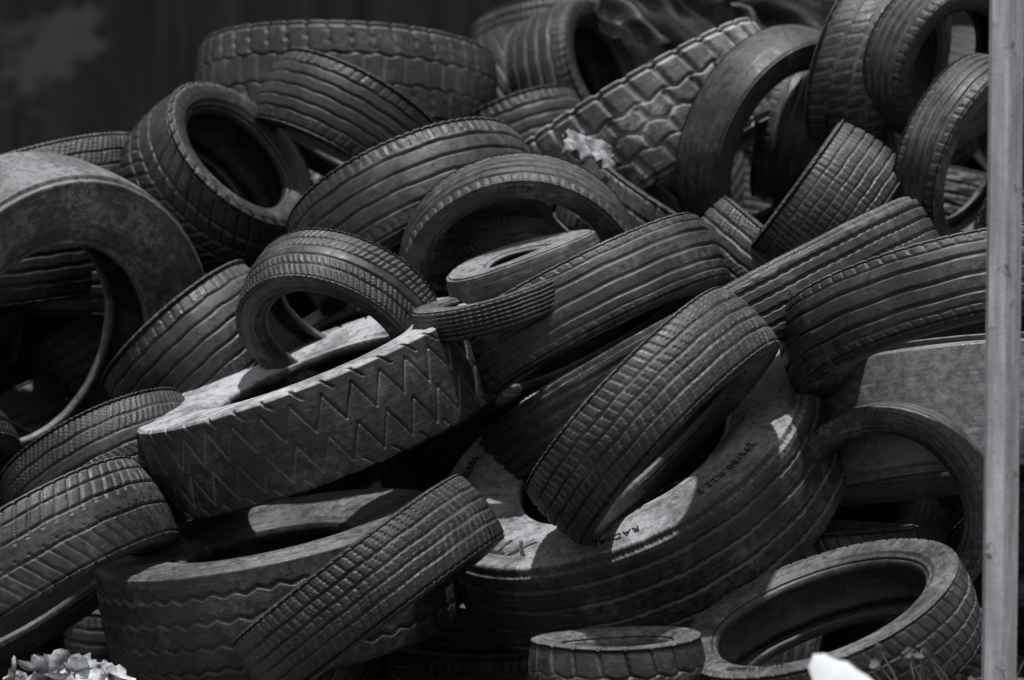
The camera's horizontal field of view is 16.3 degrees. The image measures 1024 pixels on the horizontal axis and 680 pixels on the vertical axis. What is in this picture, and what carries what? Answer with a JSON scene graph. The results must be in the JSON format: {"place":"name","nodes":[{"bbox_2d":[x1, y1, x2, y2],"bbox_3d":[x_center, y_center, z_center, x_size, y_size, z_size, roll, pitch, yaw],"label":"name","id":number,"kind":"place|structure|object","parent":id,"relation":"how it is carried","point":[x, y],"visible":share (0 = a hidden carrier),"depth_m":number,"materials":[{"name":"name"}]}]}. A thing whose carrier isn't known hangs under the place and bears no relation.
{"place":"outdoors","nodes":[
{"label":"outdoors","id":0,"kind":"place"},
{"bbox_2d":[383,604,1023,679],"bbox_3d":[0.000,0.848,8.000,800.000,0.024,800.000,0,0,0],"label":"ground","id":1,"kind":"structure","parent":0,"point":[1018,678],"depth_m":9.03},
{"bbox_2d":[0,646,48,679],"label":"car tyre","id":2,"kind":"object","parent":1,"relation":"on","point":[40,650],"visible":0.05,"depth_m":8.91,"materials":[{"name":"black rubber"}]},
{"bbox_2d":[41,632,64,654],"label":"car tyre","id":3,"kind":"object","parent":1,"relation":"on","point":[53,644],"depth_m":9.08,"materials":[{"name":"black rubber"}]},
{"bbox_2d":[0,359,33,437],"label":"car tyre","id":4,"kind":"object","parent":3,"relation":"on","point":[12,375],"visible":0.04,"depth_m":9.61,"materials":[{"name":"black rubber"}]},
{"bbox_2d":[3,648,135,679],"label":"leaf litter","id":5,"kind":"object","parent":1,"relation":"on","point":[60,664],"visible":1,"depth_m":7.66,"materials":[{"name":"grey plant"}]},
{"bbox_2d":[64,608,111,668],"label":"car tyre","id":6,"kind":"object","parent":1,"relation":"on","point":[85,635],"visible":0.12,"depth_m":8.62,"materials":[{"name":"rubber"}]},
{"bbox_2d":[0,456,179,667],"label":"car tyre","id":7,"kind":"object","parent":1,"relation":"on","point":[63,538],"visible":0.94,"depth_m":7.95,"materials":[{"name":"rubber"}]},
{"bbox_2d":[0,387,184,504],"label":"car tyre","id":8,"kind":"object","parent":7,"relation":"on","point":[105,430],"visible":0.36,"depth_m":8.39,"materials":[{"name":"rubber"}]},
{"bbox_2d":[0,407,22,487],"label":"car tyre","id":9,"kind":"object","parent":8,"relation":"on","point":[11,446],"visible":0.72,"depth_m":8.59,"materials":[{"name":"rubber"}]},
{"bbox_2d":[0,151,204,506],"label":"truck tyre","id":10,"kind":"object","parent":9,"relation":"on","point":[132,241],"visible":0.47,"depth_m":8.77,"materials":[{"name":"grey rubber"}]},
{"bbox_2d":[100,260,258,399],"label":"car tyre","id":11,"kind":"object","parent":10,"relation":"on","point":[187,339],"visible":0.49,"depth_m":8.73,"materials":[{"name":"rubber"}]},
{"bbox_2d":[176,496,291,524],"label":"car tyre","id":12,"kind":"object","parent":1,"relation":"on","point":[179,521],"depth_m":8.98,"materials":[{"name":"black rubber"}]},
{"bbox_2d":[95,488,459,679],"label":"truck tyre","id":13,"kind":"object","parent":1,"relation":"on","point":[197,599],"visible":0.71,"depth_m":7.96,"materials":[{"name":"rubber"}]},
{"bbox_2d":[136,297,496,519],"bbox_3d":[-0.455,0.157,8.458,0.854,0.228,0.853,-21,8,0],"label":"truck tyre","id":14,"kind":"object","parent":13,"relation":"on","point":[255,436],"visible":0.84,"depth_m":8.11,"materials":[{"name":"rubber"}]},
{"bbox_2d":[302,304,368,332],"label":"car tyre","id":15,"kind":"object","parent":14,"relation":"on","point":[318,321],"visible":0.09,"depth_m":9.09,"materials":[{"name":"rubber"}]},
{"bbox_2d":[286,117,552,315],"bbox_3d":[-0.235,-0.298,9.102,0.670,0.246,0.671,-24,-17,0],"label":"car tyre","id":16,"kind":"object","parent":15,"relation":"on","point":[377,193],"visible":0.34,"depth_m":8.82,"materials":[{"name":"rubber"}]},
{"bbox_2d":[428,211,550,289],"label":"car tyre","id":17,"kind":"object","parent":16,"relation":"on","point":[465,238],"visible":0.34,"depth_m":8.98,"materials":[{"name":"rubber"}]},
{"bbox_2d":[235,228,436,385],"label":"car tyre","id":18,"kind":"object","parent":14,"relation":"on","point":[388,291],"visible":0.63,"depth_m":8.43,"materials":[{"name":"rubber"}]},
{"bbox_2d":[411,278,555,342],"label":"car tyre","id":19,"kind":"object","parent":14,"relation":"on","point":[522,306],"visible":0.62,"depth_m":8.15,"materials":[{"name":"rubber"}]},
{"bbox_2d":[446,230,600,303],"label":"car tyre","id":20,"kind":"object","parent":19,"relation":"on","point":[494,273],"visible":0.66,"depth_m":8.37,"materials":[{"name":"grey rubber"}]},
{"bbox_2d":[320,654,386,679],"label":"car tyre","id":21,"kind":"object","parent":1,"relation":"on","point":[373,669],"visible":0.04,"depth_m":8.84,"materials":[{"name":"black rubber"}]},
{"bbox_2d":[233,474,504,679],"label":"car tyre","id":22,"kind":"object","parent":1,"relation":"on","point":[439,537],"visible":0.99,"depth_m":7.53,"materials":[{"name":"rubber"}]},
{"bbox_2d":[403,475,462,605],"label":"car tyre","id":23,"kind":"object","parent":1,"relation":"on","point":[414,487],"visible":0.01,"depth_m":9.22,"materials":[{"name":"black rubber"}]},
{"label":"car tyre","id":24,"kind":"object","parent":23,"relation":"on","visible":0},
{"bbox_2d":[392,415,502,489],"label":"car tyre","id":25,"kind":"object","parent":24,"relation":"on","point":[429,463],"visible":0.11,"depth_m":9.12,"materials":[{"name":"black rubber"}]},
{"bbox_2d":[381,608,514,679],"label":"car tyre","id":26,"kind":"object","parent":1,"relation":"on","point":[462,633],"visible":0.09,"depth_m":8.86,"materials":[{"name":"black rubber"}]},
{"bbox_2d":[385,643,528,679],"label":"car tyre","id":27,"kind":"object","parent":1,"relation":"on","point":[416,661],"visible":0.48,"depth_m":8.64,"materials":[{"name":"rubber"}]},
{"bbox_2d":[0,0,987,488],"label":"metal fence","id":28,"kind":"object","parent":1,"relation":"on","point":[70,68],"visible":0.1,"depth_m":14.60,"materials":[{"name":"black metal"}]},
{"bbox_2d":[528,626,705,679],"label":"car tyre","id":29,"kind":"object","parent":1,"relation":"on","point":[647,653],"visible":1,"depth_m":7.45,"materials":[{"name":"rubber"}]},
{"bbox_2d":[449,350,845,656],"bbox_3d":[0.294,0.352,8.318,0.964,0.278,0.938,-27,26,0],"label":"truck tyre","id":30,"kind":"object","parent":1,"relation":"on","point":[757,493],"visible":0.52,"depth_m":7.97,"materials":[{"name":"rubber"}]},
{"bbox_2d":[525,286,779,545],"bbox_3d":[0.309,0.168,7.879,0.192,0.647,0.648,44,0,9],"label":"car tyre","id":31,"kind":"object","parent":30,"relation":"on","point":[657,407],"visible":1,"depth_m":7.63,"materials":[{"name":"rubber"}]},
{"bbox_2d":[478,197,938,482],"bbox_3d":[0.475,0.014,8.602,1.213,0.174,1.200,-29,-3,0],"label":"truck tyre","id":32,"kind":"object","parent":30,"relation":"on","point":[517,440],"visible":0.38,"depth_m":8.14,"materials":[{"name":"rubber"}]},
{"bbox_2d":[465,212,729,421],"bbox_3d":[0.163,-0.051,8.539,0.745,0.192,0.751,-28,-8,0],"label":"car tyre","id":33,"kind":"object","parent":32,"relation":"on","point":[644,276],"visible":0.76,"depth_m":8.23,"materials":[{"name":"rubber"}]},
{"bbox_2d":[399,152,634,374],"bbox_3d":[0.020,-0.172,8.779,0.598,0.594,0.154,-2,31,0],"label":"car tyre","id":34,"kind":"object","parent":33,"relation":"on","point":[451,199],"visible":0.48,"depth_m":8.63,"materials":[{"name":"rubber"}]},
{"bbox_2d":[701,196,767,282],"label":"car tyre","id":35,"kind":"object","parent":32,"relation":"on","point":[734,228],"visible":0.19,"depth_m":8.82,"materials":[{"name":"rubber"}]},
{"bbox_2d":[750,120,900,261],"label":"car tyre","id":36,"kind":"object","parent":35,"relation":"on","point":[848,174],"visible":0.66,"depth_m":8.66,"materials":[{"name":"rubber"}]},
{"bbox_2d":[892,53,1023,236],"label":"car tyre","id":37,"kind":"object","parent":32,"relation":"on","point":[952,101],"visible":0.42,"depth_m":8.67,"materials":[{"name":"rubber"}]},
{"bbox_2d":[799,402,983,620],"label":"car tyre","id":38,"kind":"object","parent":30,"relation":"on","point":[952,447],"visible":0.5,"depth_m":7.97,"materials":[{"name":"rubber"}]},
{"bbox_2d":[813,519,920,554],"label":"car tyre","id":39,"kind":"object","parent":38,"relation":"on","point":[837,533],"visible":0.23,"depth_m":8.18,"materials":[{"name":"rubber"}]},
{"bbox_2d":[825,332,1023,504],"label":"truck tyre","id":40,"kind":"object","parent":39,"relation":"on","point":[945,376],"visible":0.43,"depth_m":8.10,"materials":[{"name":"rubber"}]},
{"bbox_2d":[944,470,1023,608],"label":"car tyre","id":41,"kind":"object","parent":40,"relation":"on","point":[952,540],"visible":0.16,"depth_m":8.36,"materials":[{"name":"rubber"}]},
{"bbox_2d":[973,162,1023,228],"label":"car tyre","id":42,"kind":"object","parent":40,"relation":"on","point":[981,218],"visible":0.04,"depth_m":8.93,"materials":[{"name":"rubber"}]},
{"bbox_2d":[977,132,987,162],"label":"car tyre","id":43,"kind":"object","parent":42,"relation":"on","point":[982,141],"visible":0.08,"depth_m":9.36,"materials":[{"name":"rubber"}]},
{"bbox_2d":[779,222,1023,399],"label":"car tyre","id":44,"kind":"object","parent":30,"relation":"on","point":[842,322],"visible":0.63,"depth_m":7.80,"materials":[{"name":"rubber"}]},
{"bbox_2d":[644,478,685,503],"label":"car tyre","id":45,"kind":"object","parent":1,"relation":"on","point":[662,490],"visible":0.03,"depth_m":9.27,"materials":[{"name":"black rubber"}]},
{"bbox_2d":[661,457,862,514],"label":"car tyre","id":46,"kind":"object","parent":45,"relation":"on","point":[687,468],"visible":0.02,"depth_m":9.52,"materials":[{"name":"black rubber"}]},
{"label":"car tyre","id":47,"kind":"object","parent":46,"relation":"on","visible":0},
{"bbox_2d":[743,165,771,213],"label":"car tyre","id":48,"kind":"object","parent":47,"relation":"on","point":[752,205],"visible":0.04,"depth_m":10.16,"materials":[{"name":"black rubber"}]},
{"bbox_2d":[890,166,985,216],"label":"car tyre","id":49,"kind":"object","parent":48,"relation":"on","point":[961,186],"visible":0.06,"depth_m":10.07,"materials":[{"name":"black rubber"}]},
{"bbox_2d":[947,26,987,172],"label":"car tyre","id":50,"kind":"object","parent":49,"relation":"on","point":[962,41],"visible":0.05,"depth_m":10.31,"materials":[{"name":"black rubber"}]},
{"bbox_2d":[720,0,835,30],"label":"torn plastic sheet","id":51,"kind":"object","parent":50,"relation":"on","point":[765,14],"visible":0.36,"depth_m":10.46,"materials":[{"name":"black plastic"}]},
{"bbox_2d":[949,139,979,166],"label":"car tyre","id":52,"kind":"object","parent":48,"relation":"on","point":[962,154],"visible":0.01,"depth_m":10.28,"materials":[{"name":"black rubber"}]},
{"bbox_2d":[645,59,753,164],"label":"car tyre","id":53,"kind":"object","parent":52,"relation":"on","point":[747,152],"depth_m":10.30,"materials":[{"name":"black rubber"}]},
{"bbox_2d":[761,634,824,665],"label":"car tyre","id":54,"kind":"object","parent":1,"relation":"on","point":[807,649],"visible":0.04,"depth_m":8.81,"materials":[{"name":"black rubber"}]},
{"bbox_2d":[687,538,981,679],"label":"car tyre","id":55,"kind":"object","parent":1,"relation":"on","point":[922,590],"visible":0.92,"depth_m":7.81,"materials":[{"name":"rubber"}]},
{"bbox_2d":[831,498,953,543],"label":"car tyre","id":56,"kind":"object","parent":1,"relation":"on","point":[929,517],"visible":0.15,"depth_m":9.34,"materials":[{"name":"black rubber"}]},
{"bbox_2d":[936,495,962,526],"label":"car tyre","id":57,"kind":"object","parent":56,"relation":"on","point":[952,507],"visible":0.02,"depth_m":9.47,"materials":[{"name":"black rubber"}]},
{"bbox_2d":[820,620,1023,679],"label":"car tyre","id":58,"kind":"object","parent":1,"relation":"on","point":[839,638],"visible":0.04,"depth_m":9.03,"materials":[{"name":"black rubber"}]},
{"bbox_2d":[843,635,1023,679],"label":"dry weed","id":59,"kind":"object","parent":1,"relation":"on","point":[932,641],"visible":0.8,"depth_m":7.19,"materials":[{"name":"grey plant"}]},
{"bbox_2d":[981,0,1023,679],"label":"steel post","id":60,"kind":"object","parent":1,"relation":"on","point":[1003,333],"visible":1,"depth_m":7.10,"materials":[{"name":"metal"}]},
{"bbox_2d":[1017,606,1023,651],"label":"car tyre","id":61,"kind":"object","parent":1,"relation":"on","point":[1020,628],"visible":0.01,"depth_m":9.07,"materials":[{"name":"black rubber"}]},
{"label":"car tyre","id":62,"kind":"object","parent":1,"relation":"on","visible":0},
{"bbox_2d":[0,372,74,431],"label":"car tyre","id":63,"kind":"object","parent":62,"relation":"on","point":[36,404],"visible":0.16,"depth_m":9.37,"materials":[{"name":"black rubber"}]},
{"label":"car tyre","id":64,"kind":"object","parent":63,"relation":"on","visible":0},
{"bbox_2d":[0,244,93,307],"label":"car tyre","id":65,"kind":"object","parent":64,"relation":"on","point":[59,272],"visible":0.43,"depth_m":9.05,"materials":[{"name":"black rubber"}]},
{"bbox_2d":[0,132,130,174],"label":"car tyre","id":66,"kind":"object","parent":64,"relation":"on","point":[103,150],"visible":0.12,"depth_m":9.20,"materials":[{"name":"rubber"}]},
{"bbox_2d":[118,82,313,273],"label":"car tyre","id":67,"kind":"object","parent":66,"relation":"on","point":[221,174],"visible":0.81,"depth_m":9.19,"materials":[{"name":"rubber"}]},
{"bbox_2d":[254,47,434,176],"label":"car tyre","id":68,"kind":"object","parent":67,"relation":"on","point":[327,113],"visible":0.64,"depth_m":9.29,"materials":[{"name":"rubber"}]},
{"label":"car tyre","id":69,"kind":"object","parent":63,"relation":"on","visible":0},
{"bbox_2d":[21,316,103,395],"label":"car tyre","id":70,"kind":"object","parent":69,"relation":"on","point":[67,351],"visible":0.2,"depth_m":9.43,"materials":[{"name":"black rubber"}]},
{"bbox_2d":[29,261,104,315],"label":"car tyre","id":71,"kind":"object","parent":70,"relation":"on","point":[91,303],"visible":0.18,"depth_m":9.17,"materials":[{"name":"black rubber"}]},
{"bbox_2d":[809,654,871,679],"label":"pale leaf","id":72,"kind":"object","parent":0,"point":[824,667],"visible":1,"depth_m":6.39,"materials":[{"name":"white plant"}]},
{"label":"car tyre","id":73,"kind":"object","parent":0,"visible":0},
{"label":"car tyre","id":74,"kind":"object","parent":73,"relation":"on","visible":0},
{"bbox_2d":[472,84,580,141],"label":"car tyre","id":75,"kind":"object","parent":74,"relation":"on","point":[526,114],"visible":0.2,"depth_m":9.83,"materials":[{"name":"rubber"}]},
{"bbox_2d":[671,151,749,207],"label":"car tyre","id":76,"kind":"object","parent":74,"relation":"on","point":[737,178],"visible":0.09,"depth_m":10.18,"materials":[{"name":"black rubber"}]},
{"bbox_2d":[475,25,510,98],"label":"car tyre","id":77,"kind":"object","parent":76,"relation":"on","point":[493,41],"visible":0.06,"depth_m":10.36,"materials":[{"name":"black rubber"}]},
{"bbox_2d":[470,0,650,64],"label":"car tyre","id":78,"kind":"object","parent":77,"relation":"on","point":[510,15],"visible":0.12,"depth_m":10.71,"materials":[{"name":"rubber"}]},
{"bbox_2d":[503,0,642,101],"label":"car tyre","id":79,"kind":"object","parent":77,"relation":"on","point":[569,42],"visible":0.46,"depth_m":10.19,"materials":[{"name":"rubber"}]},
{"bbox_2d":[592,0,720,50],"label":"torn plastic sheet","id":80,"kind":"object","parent":79,"relation":"on","point":[669,25],"visible":0.88,"depth_m":10.29,"materials":[{"name":"black plastic"}]},
{"bbox_2d":[525,18,771,233],"bbox_3d":[0.390,-0.563,9.750,0.785,0.284,0.783,-30,-3,0],"label":"truck tyre","id":81,"kind":"object","parent":76,"relation":"on","point":[635,119],"visible":0.36,"depth_m":9.38,"materials":[{"name":"rubber"}]},
{"bbox_2d":[553,158,680,241],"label":"car tyre","id":82,"kind":"object","parent":81,"relation":"on","point":[656,201],"visible":0.2,"depth_m":9.18,"materials":[{"name":"rubber"}]},
{"bbox_2d":[561,128,615,168],"bbox_3d":[0.189,-0.488,9.125,0.155,0.107,0.109,0,0,-17],"label":"crumpled rag","id":83,"kind":"object","parent":82,"relation":"on","point":[580,146],"visible":1,"depth_m":9.11,"materials":[{"name":"fabric"}]},
{"bbox_2d":[674,24,820,224],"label":"car tyre","id":84,"kind":"object","parent":82,"relation":"on","point":[745,77],"visible":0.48,"depth_m":9.23,"materials":[{"name":"rubber"}]},
{"bbox_2d":[749,70,821,203],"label":"car tyre","id":85,"kind":"object","parent":84,"relation":"on","point":[785,151],"visible":0.39,"depth_m":9.48,"materials":[{"name":"rubber"}]},
{"bbox_2d":[804,0,951,154],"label":"car tyre","id":86,"kind":"object","parent":84,"relation":"on","point":[836,93],"visible":0.48,"depth_m":9.14,"materials":[{"name":"rubber"}]},
{"bbox_2d":[862,0,989,146],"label":"car tyre","id":87,"kind":"object","parent":86,"relation":"on","point":[901,31],"visible":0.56,"depth_m":8.98,"materials":[{"name":"rubber"}]},
{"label":"car tyre","id":88,"kind":"object","parent":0,"visible":0},
{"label":"car tyre","id":89,"kind":"object","parent":88,"relation":"on","visible":0},
{"bbox_2d":[300,294,315,318],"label":"car tyre","id":90,"kind":"object","parent":89,"relation":"on","point":[308,307],"visible":0.03,"depth_m":10.07,"materials":[{"name":"black rubber"}]},
{"bbox_2d":[285,170,322,318],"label":"car tyre","id":91,"kind":"object","parent":90,"relation":"on","point":[295,300],"visible":0.04,"depth_m":9.97,"materials":[{"name":"black rubber"}]},
{"bbox_2d":[195,20,496,122],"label":"truck tyre","id":92,"kind":"object","parent":91,"relation":"on","point":[436,76],"visible":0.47,"depth_m":9.75,"materials":[{"name":"rubber"}]}
]}

